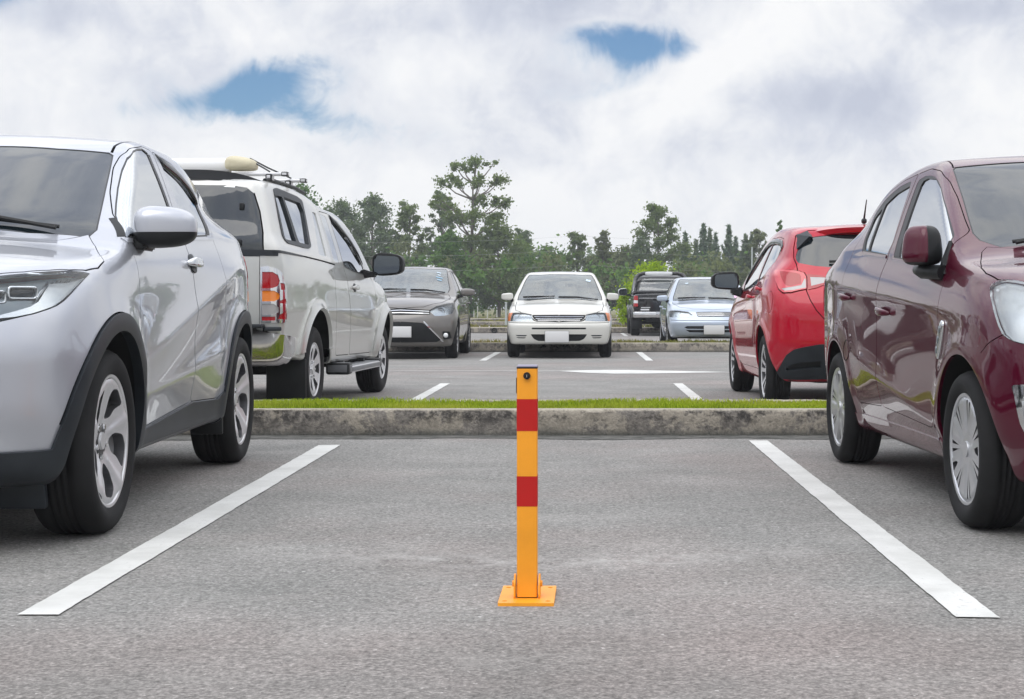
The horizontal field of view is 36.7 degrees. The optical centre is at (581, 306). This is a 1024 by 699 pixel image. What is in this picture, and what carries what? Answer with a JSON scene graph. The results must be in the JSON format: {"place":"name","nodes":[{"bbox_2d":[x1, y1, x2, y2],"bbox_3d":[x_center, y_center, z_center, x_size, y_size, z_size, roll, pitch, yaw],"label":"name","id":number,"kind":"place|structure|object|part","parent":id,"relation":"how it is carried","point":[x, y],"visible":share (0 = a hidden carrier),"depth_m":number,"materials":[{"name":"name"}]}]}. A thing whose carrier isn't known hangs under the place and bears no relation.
{"place":"outdoors","nodes":[
{"label":"outdoors","id":0,"kind":"place"},
{"bbox_2d":[0,326,1023,698],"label":"asphalt","id":1,"kind":"structure","parent":0,"point":[714,568],"depth_m":4.74,"materials":[{"name":"grey asphalt"}]},
{"bbox_2d":[0,135,253,533],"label":"parked suv","id":2,"kind":"object","parent":1,"relation":"on","point":[125,327],"visible":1,"depth_m":5.94,"materials":[{"name":"silver metal"}]},
{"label":"side window","id":3,"kind":"part","parent":2,"relation":"part of","materials":[{"name":"clear glass"}]},
{"bbox_3d":[-1.834,-0.120,6.498,0.272,1.191,1.126,0,0,-2],"label":"door","id":4,"kind":"part","parent":2,"relation":"part of","materials":[{"name":"silver metal"}]},
{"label":"side window","id":5,"kind":"part","parent":2,"relation":"part of","materials":[{"name":"clear glass"}]},
{"bbox_3d":[-1.861,-0.131,7.290,0.244,1.151,0.719,0,0,-2],"label":"door","id":6,"kind":"part","parent":2,"relation":"part of","materials":[{"name":"silver metal"}]},
{"bbox_2d":[19,445,338,613],"bbox_3d":[-1.462,0.816,6.604,0.131,0.001,5.030,0,0,-1],"label":"parking line","id":7,"kind":"object","parent":1,"relation":"on","point":[67,597],"visible":1,"depth_m":5.34,"materials":[{"name":"paint"}]},
{"bbox_2d":[183,169,404,399],"bbox_3d":[-2.827,-0.090,13.255,2.363,1.820,4.870,0,0,3],"label":"canopy pickup","id":8,"kind":"object","parent":1,"relation":"on","point":[318,303],"visible":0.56,"depth_m":11.54,"materials":[{"name":"beige metal"}]},
{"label":"rear window","id":9,"kind":"part","parent":8,"relation":"part of","materials":[{"name":"black"}]},
{"bbox_2d":[172,156,290,178],"bbox_3d":[-3.062,-1.060,11.719,1.576,0.126,0.664,0,0,3],"label":"rolled cover","id":10,"kind":"object","parent":8,"relation":"on","point":[233,163],"visible":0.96,"depth_m":11.45,"materials":[{"name":"beige fabric"}]},
{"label":"canopy window","id":11,"kind":"part","parent":8,"relation":"part of","materials":[{"name":"clear glass"}]},
{"bbox_3d":[-2.173,-0.656,11.585,0.164,0.443,0.873,0,0,6],"label":"canopy window frame","id":12,"kind":"part","parent":8,"relation":"part of","materials":[{"name":"silver metal"}]},
{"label":"side window","id":13,"kind":"part","parent":8,"relation":"part of","materials":[{"name":"clear glass"}]},
{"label":"side window","id":14,"kind":"part","parent":8,"relation":"part of","materials":[{"name":"clear glass"}]},
{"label":"door","id":15,"kind":"part","parent":8,"relation":"part of","materials":[{"name":"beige metal"}]},
{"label":"side window","id":16,"kind":"part","parent":8,"relation":"part of","materials":[{"name":"clear glass"}]},
{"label":"door","id":17,"kind":"part","parent":8,"relation":"part of","materials":[{"name":"beige metal"}]},
{"bbox_2d":[373,267,474,357],"bbox_3d":[-2.820,0.072,25.949,2.142,1.495,4.089,0,0,0],"label":"parked saloon","id":18,"kind":"object","parent":1,"relation":"on","point":[429,306],"visible":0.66,"depth_m":24.51,"materials":[{"name":"grey metal"}]},
{"bbox_2d":[375,275,380,283],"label":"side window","id":19,"kind":"structure","parent":18,"relation":"in","point":[378,279],"depth_m":26.56,"materials":[{"name":"clear glass"}]},
{"bbox_2d":[396,274,448,285],"bbox_3d":[-2.820,-0.449,27.104,1.040,0.264,0.550,0,0,0],"label":"rear window","id":20,"kind":"structure","parent":18,"relation":"in","point":[424,279],"depth_m":27.11,"materials":[{"name":"clear glass"}]},
{"bbox_2d":[451,272,460,295],"bbox_3d":[-2.113,-0.370,25.625,0.171,0.434,0.882,0,0,0],"label":"side window","id":21,"kind":"structure","parent":18,"relation":"in","point":[457,289],"depth_m":25.82,"materials":[{"name":"clear glass"}]},
{"bbox_2d":[449,271,465,337],"bbox_3d":[-2.089,-0.049,25.585,0.274,1.129,1.025,0,0,0],"label":"door","id":22,"kind":"structure","parent":18,"relation":"in","point":[460,300],"depth_m":25.64,"materials":[{"name":"grey metal"}]},
{"bbox_2d":[453,273,462,291],"bbox_3d":[-2.112,-0.386,26.577,0.168,0.402,1.004,0,0,0],"label":"side window","id":23,"kind":"structure","parent":18,"relation":"in","point":[460,287],"depth_m":26.43,"materials":[{"name":"clear glass"}]},
{"bbox_2d":[452,272,469,336],"bbox_3d":[-2.083,-0.053,26.596,0.270,1.120,1.093,0,0,0],"label":"door","id":24,"kind":"structure","parent":18,"relation":"in","point":[465,299],"depth_m":26.55,"materials":[{"name":"grey metal"}]},
{"bbox_2d":[410,383,449,399],"bbox_3d":[-1.460,0.816,13.700,0.112,0.001,5.500,0,0,0],"label":"parking line","id":25,"kind":"object","parent":1,"relation":"on","point":[431,391],"visible":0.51,"depth_m":14.85,"materials":[{"name":"paint"}]},
{"bbox_2d":[479,352,500,360],"bbox_3d":[-1.503,0.816,25.575,0.115,0.001,4.350,0,0,0],"label":"parking line","id":26,"kind":"object","parent":1,"relation":"on","point":[490,356],"visible":1,"depth_m":25.31,"materials":[{"name":"paint"}]},
{"bbox_2d":[178,399,827,434],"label":"kerb","id":27,"kind":"structure","parent":1,"relation":"on","point":[551,421],"depth_m":9.81,"materials":[{"name":"concrete"}]},
{"bbox_2d":[505,302,506,324],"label":"pole","id":28,"kind":"object","parent":1,"relation":"on","point":[506,313],"visible":0.83,"depth_m":59.97,"materials":[{"name":"grey metal"}]},
{"bbox_2d":[498,365,555,605],"bbox_3d":[-0.152,0.491,4.353,0.154,0.657,0.265,0,0,1],"label":"parking post","id":29,"kind":"object","parent":1,"relation":"on","point":[527,588],"visible":1,"depth_m":4.29,"materials":[{"name":"orange paint"}]},
{"bbox_2d":[165,435,891,439],"bbox_3d":[0.000,0.817,9.621,28.000,0.001,0.417,0,0,0],"label":"gutter","id":30,"kind":"object","parent":1,"relation":"on","point":[577,437],"visible":0.59,"depth_m":9.71,"materials":[{"name":"grey concrete"}]},
{"bbox_2d":[470,318,619,320],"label":"kerb","id":31,"kind":"structure","parent":1,"relation":"on","point":[494,319],"depth_m":85.01,"materials":[{"name":"concrete"}]},
{"bbox_2d":[389,341,728,351],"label":"kerb","id":32,"kind":"structure","parent":1,"relation":"on","point":[622,347],"depth_m":27.91,"materials":[{"name":"concrete"}]},
{"bbox_2d":[470,321,648,325],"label":"kerb","id":33,"kind":"structure","parent":1,"relation":"on","point":[495,323],"depth_m":66.41,"materials":[{"name":"concrete"}]},
{"bbox_2d":[501,272,618,356],"bbox_3d":[-0.360,0.107,26.286,1.944,1.425,3.934,0,0,0],"label":"parked saloon","id":34,"kind":"object","parent":1,"relation":"on","point":[559,308],"visible":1,"depth_m":24.70,"materials":[{"name":"white metal"}]},
{"bbox_2d":[533,279,589,292],"bbox_3d":[-0.360,-0.361,27.424,1.040,0.269,0.550,0,0,0],"label":"rear window","id":35,"kind":"structure","parent":34,"relation":"in","point":[570,288],"depth_m":27.34,"materials":[{"name":"clear glass"}]},
{"bbox_2d":[471,326,659,332],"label":"kerb","id":36,"kind":"structure","parent":1,"relation":"on","point":[479,329],"depth_m":48.00,"materials":[{"name":"concrete"}]},
{"bbox_2d":[566,370,708,373],"bbox_3d":[-2.550,0.816,19.405,8.900,0.001,1.130,0,0,0],"label":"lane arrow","id":37,"kind":"object","parent":1,"relation":"on","point":[623,371],"visible":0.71,"depth_m":19.44,"materials":[{"name":"paint"}]},
{"bbox_2d":[608,258,675,324],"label":"ornamental tree","id":38,"kind":"object","parent":1,"relation":"on","point":[654,266],"visible":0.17,"depth_m":61.82,"materials":[{"name":"green plant"}]},
{"bbox_2d":[636,352,652,360],"bbox_3d":[1.032,0.816,25.575,0.116,0.001,4.350,0,0,0],"label":"parking line","id":39,"kind":"object","parent":1,"relation":"on","point":[644,356],"visible":1,"depth_m":25.31,"materials":[{"name":"paint"}]},
{"bbox_2d":[618,271,685,334],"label":"black pickup","id":40,"kind":"object","parent":1,"relation":"on","point":[647,289],"visible":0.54,"depth_m":44.42,"materials":[{"name":"paint"}]},
{"bbox_2d":[673,383,701,399],"bbox_3d":[1.021,0.816,13.700,0.112,0.001,5.500,0,0,0],"label":"parking line","id":41,"kind":"object","parent":1,"relation":"on","point":[686,390],"visible":0.48,"depth_m":14.85,"materials":[{"name":"paint"}]},
{"bbox_2d":[657,277,739,340],"bbox_3d":[2.490,0.107,31.066,2.023,1.425,4.214,0,0,0],"label":"parked saloon","id":42,"kind":"object","parent":1,"relation":"on","point":[696,307],"visible":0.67,"depth_m":29.53,"materials":[{"name":"silver metal"}]},
{"bbox_2d":[659,294,665,331],"bbox_3d":[1.753,-0.017,31.676,0.277,1.046,1.093,0,0,0],"label":"door","id":43,"kind":"structure","parent":42,"relation":"in","point":[663,302],"depth_m":31.64,"materials":[{"name":"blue metal"}]},
{"bbox_2d":[662,280,675,331],"bbox_3d":[1.755,-0.012,30.664,0.276,1.055,1.025,0,0,0],"label":"door","id":44,"kind":"structure","parent":42,"relation":"in","point":[665,305],"depth_m":30.73,"materials":[{"name":"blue metal"}]},
{"bbox_2d":[676,282,714,293],"bbox_3d":[2.490,-0.398,32.184,1.040,0.270,0.550,0,0,0],"label":"rear window","id":45,"kind":"structure","parent":42,"relation":"in","point":[696,286],"depth_m":32.18,"materials":[{"name":"clear glass"}]},
{"bbox_2d":[751,247,752,268],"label":"pole","id":46,"kind":"object","parent":1,"relation":"on","point":[751,257],"visible":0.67,"depth_m":87.97,"materials":[{"name":"grey metal"}]},
{"bbox_2d":[711,200,866,399],"bbox_3d":[2.290,-0.021,13.734,2.172,1.682,3.871,0,0,0],"label":"parked hatchback","id":47,"kind":"object","parent":1,"relation":"on","point":[776,329],"visible":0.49,"depth_m":12.14,"materials":[{"name":"red metal"}]},
{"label":"door","id":48,"kind":"part","parent":47,"relation":"part of","materials":[{"name":"red metal"}]},
{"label":"side window","id":49,"kind":"part","parent":47,"relation":"part of","materials":[{"name":"clear glass"}]},
{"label":"door","id":50,"kind":"part","parent":47,"relation":"part of","materials":[{"name":"red metal"}]},
{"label":"side window","id":51,"kind":"part","parent":47,"relation":"part of","materials":[{"name":"clear glass"}]},
{"bbox_2d":[749,440,998,616],"bbox_3d":[1.059,0.816,6.735,0.120,0.001,5.370,0,0,0],"label":"parking line","id":52,"kind":"object","parent":1,"relation":"on","point":[944,591],"visible":1,"depth_m":5.27,"materials":[{"name":"paint"}]},
{"bbox_2d":[824,156,1023,527],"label":"parked saloon","id":53,"kind":"object","parent":1,"relation":"on","point":[924,314],"visible":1,"depth_m":6.25,"materials":[{"name":"red metal"}]},
{"bbox_2d":[865,211,881,250],"bbox_3d":[1.441,-0.376,7.614,0.080,0.205,0.160,0,0,-2],"label":"side window","id":54,"kind":"structure","parent":53,"relation":"in","point":[869,238],"depth_m":7.62,"materials":[{"name":"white glass"}]},
{"bbox_2d":[838,175,917,404],"bbox_3d":[1.437,-0.070,7.508,0.247,1.084,0.868,0,0,-2],"label":"door","id":55,"kind":"structure","parent":53,"relation":"in","point":[862,274],"depth_m":7.47,"materials":[{"name":"red metal"}]},
{"bbox_2d":[870,187,909,253],"bbox_3d":[1.472,-0.401,7.309,0.123,0.319,0.447,0,0,-2],"label":"side window","id":56,"kind":"structure","parent":53,"relation":"in","point":[885,233],"depth_m":7.31,"materials":[{"name":"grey glass"}]},
{"bbox_2d":[874,169,968,426],"bbox_3d":[1.470,-0.067,6.595,0.255,1.105,1.109,0,0,-2],"label":"door","id":57,"kind":"structure","parent":53,"relation":"in","point":[906,309],"depth_m":6.56,"materials":[{"name":"red metal"}]},
{"bbox_2d":[900,179,951,264],"bbox_3d":[1.500,-0.369,6.568,0.141,0.410,0.855,0,0,-2],"label":"side window","id":58,"kind":"structure","parent":53,"relation":"in","point":[929,209],"depth_m":6.68,"materials":[{"name":"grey glass"}]},
{"bbox_2d":[0,0,1023,308],"label":"sky","id":59,"kind":"structure","parent":0,"point":[744,115],"materials":[{"name":"white"}]},
{"bbox_2d":[364,250,722,256],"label":"overhead wire","id":60,"kind":"object","parent":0,"point":[546,251],"visible":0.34,"depth_m":98.60,"materials":[{"name":"grey metal"}]},
{"bbox_2d":[474,309,618,317],"bbox_3d":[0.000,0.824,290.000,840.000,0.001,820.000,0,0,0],"label":"ground","id":61,"kind":"structure","parent":0,"point":[613,313],"depth_m":189.60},
{"bbox_2d":[295,183,324,208],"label":"broadleaf tree","id":62,"kind":"object","parent":61,"relation":"on","point":[305,189],"visible":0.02,"depth_m":117.77,"materials":[{"name":"green plant"}]},
{"bbox_2d":[319,196,382,249],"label":"broadleaf tree","id":63,"kind":"object","parent":61,"relation":"on","point":[343,210],"visible":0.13,"depth_m":123.73,"materials":[{"name":"green plant"}]},
{"bbox_2d":[342,191,422,271],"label":"broadleaf tree","id":64,"kind":"object","parent":61,"relation":"on","point":[373,211],"visible":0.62,"depth_m":119.46,"materials":[{"name":"green plant"}]},
{"bbox_2d":[384,199,429,266],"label":"broadleaf tree","id":65,"kind":"object","parent":61,"relation":"on","point":[405,216],"visible":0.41,"depth_m":121.81,"materials":[{"name":"green plant"}]},
{"bbox_2d":[421,190,459,267],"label":"broadleaf tree","id":66,"kind":"object","parent":61,"relation":"on","point":[441,223],"visible":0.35,"depth_m":125.50,"materials":[{"name":"green plant"}]},
{"bbox_2d":[426,228,479,315],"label":"broadleaf tree","id":67,"kind":"object","parent":61,"relation":"on","point":[448,245],"visible":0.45,"depth_m":107.51,"materials":[{"name":"green plant"}]},
{"bbox_2d":[427,153,516,317],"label":"tall tree","id":68,"kind":"object","parent":61,"relation":"on","point":[460,218],"visible":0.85,"depth_m":111.42,"materials":[{"name":"green plant"}]},
{"bbox_2d":[466,219,537,317],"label":"broadleaf tree","id":69,"kind":"object","parent":61,"relation":"on","point":[499,236],"visible":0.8,"depth_m":109.35,"materials":[{"name":"green plant"}]},
{"bbox_2d":[512,228,535,291],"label":"broadleaf tree","id":70,"kind":"object","parent":61,"relation":"on","point":[525,233],"visible":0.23,"depth_m":123.69,"materials":[{"name":"green plant"}]},
{"bbox_2d":[519,243,569,277],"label":"broadleaf tree","id":71,"kind":"object","parent":61,"relation":"on","point":[538,256],"visible":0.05,"depth_m":121.62,"materials":[{"name":"green plant"}]},
{"bbox_2d":[365,228,742,309],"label":"wood","id":72,"kind":"object","parent":61,"relation":"on","point":[589,250],"visible":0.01,"depth_m":142.93,"materials":[{"name":"green plant"}]},
{"bbox_2d":[385,234,750,315],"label":"undergrowth","id":73,"kind":"object","parent":61,"relation":"on","point":[480,278],"visible":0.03,"depth_m":109.14,"materials":[{"name":"green plant"}]},
{"bbox_2d":[563,231,591,271],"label":"broadleaf tree","id":74,"kind":"object","parent":61,"relation":"on","point":[576,238],"visible":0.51,"depth_m":120.72,"materials":[{"name":"green plant"}]},
{"bbox_2d":[583,229,618,291],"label":"broadleaf tree","id":75,"kind":"object","parent":61,"relation":"on","point":[603,246],"visible":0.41,"depth_m":119.78,"materials":[{"name":"green plant"}]},
{"bbox_2d":[597,244,644,310],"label":"broadleaf tree","id":76,"kind":"object","parent":61,"relation":"on","point":[619,260],"visible":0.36,"depth_m":117.56,"materials":[{"name":"green plant"}]},
{"bbox_2d":[612,287,630,324],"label":"ornamental tree","id":77,"kind":"object","parent":61,"relation":"on","point":[624,300],"visible":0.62,"depth_m":59.91,"materials":[{"name":"green plant"}]},
{"bbox_2d":[612,235,657,295],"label":"broadleaf tree","id":78,"kind":"object","parent":61,"relation":"on","point":[638,250],"visible":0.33,"depth_m":116.47,"materials":[{"name":"green plant"}]},
{"bbox_2d":[630,201,694,270],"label":"broadleaf tree","id":79,"kind":"object","parent":61,"relation":"on","point":[650,224],"visible":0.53,"depth_m":118.29,"materials":[{"name":"green plant"}]},
{"bbox_2d":[680,231,696,265],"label":"feathery tree","id":80,"kind":"object","parent":61,"relation":"on","point":[685,237],"visible":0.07,"depth_m":121.90,"materials":[{"name":"green plant"}]},
{"bbox_2d":[692,239,699,263],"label":"feathery tree","id":81,"kind":"object","parent":61,"relation":"on","point":[695,245],"visible":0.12,"depth_m":125.84,"materials":[{"name":"green plant"}]},
{"bbox_2d":[696,223,714,274],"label":"feathery tree","id":82,"kind":"object","parent":61,"relation":"on","point":[702,245],"visible":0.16,"depth_m":119.91,"materials":[{"name":"green plant"}]},
{"bbox_2d":[707,227,712,260],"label":"feathery tree","id":83,"kind":"object","parent":61,"relation":"on","point":[710,236],"visible":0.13,"depth_m":126.87,"materials":[{"name":"green plant"}]},
{"bbox_2d":[709,232,720,264],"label":"feathery tree","id":84,"kind":"object","parent":61,"relation":"on","point":[715,246],"visible":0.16,"depth_m":123.97,"materials":[{"name":"green plant"}]},
{"bbox_2d":[720,224,735,271],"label":"feathery tree","id":85,"kind":"object","parent":61,"relation":"on","point":[727,249],"visible":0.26,"depth_m":120.84,"materials":[{"name":"green plant"}]},
{"bbox_2d":[731,236,741,275],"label":"feathery tree","id":86,"kind":"object","parent":61,"relation":"on","point":[735,245],"visible":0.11,"depth_m":125.92,"materials":[{"name":"green plant"}]},
{"bbox_2d":[736,233,751,284],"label":"feathery tree","id":87,"kind":"object","parent":61,"relation":"on","point":[743,256],"visible":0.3,"depth_m":118.74,"materials":[{"name":"green plant"}]},
{"bbox_2d":[748,231,757,258],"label":"feathery tree","id":88,"kind":"object","parent":61,"relation":"on","point":[751,238],"visible":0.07,"depth_m":124.99,"materials":[{"name":"green plant"}]},
{"bbox_2d":[740,228,767,283],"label":"broadleaf tree","id":89,"kind":"object","parent":61,"relation":"on","point":[757,239],"visible":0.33,"depth_m":117.66,"materials":[{"name":"green plant"}]},
{"bbox_2d":[775,219,782,231],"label":"conifer tree","id":90,"kind":"object","parent":61,"relation":"on","point":[779,225],"visible":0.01,"depth_m":104.94,"materials":[{"name":"green plant"}]},
{"bbox_2d":[356,236,743,243],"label":"overhead wire","id":91,"kind":"object","parent":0,"point":[532,238],"visible":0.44,"depth_m":98.00,"materials":[{"name":"grey"}]},
{"bbox_2d":[461,265,725,271],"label":"overhead wire","id":92,"kind":"object","parent":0,"point":[565,265],"visible":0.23,"depth_m":99.20,"materials":[{"name":"grey"}]},
{"label":"island soil","id":93,"kind":"structure","parent":0,"visible":0},
{"bbox_2d":[254,396,825,407],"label":"grass","id":94,"kind":"structure","parent":93,"relation":"on","point":[649,402],"depth_m":10.30,"materials":[{"name":"green plant"}]},
{"label":"island soil","id":95,"kind":"structure","parent":0,"visible":0},
{"bbox_2d":[471,338,729,342],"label":"grass","id":96,"kind":"structure","parent":95,"relation":"on","point":[650,341],"depth_m":28.50,"materials":[{"name":"green plant"}]},
{"label":"island soil","id":97,"kind":"structure","parent":0,"visible":0},
{"bbox_2d":[470,323,652,326],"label":"grass","id":98,"kind":"structure","parent":97,"relation":"on","point":[614,325],"depth_m":48.51,"materials":[{"name":"green plant"}]},
{"label":"island soil","id":99,"kind":"structure","parent":0,"visible":0},
{"bbox_2d":[473,319,616,320],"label":"grass","id":100,"kind":"structure","parent":99,"relation":"on","point":[495,320],"depth_m":66.93,"materials":[{"name":"green plant"}]}
]}

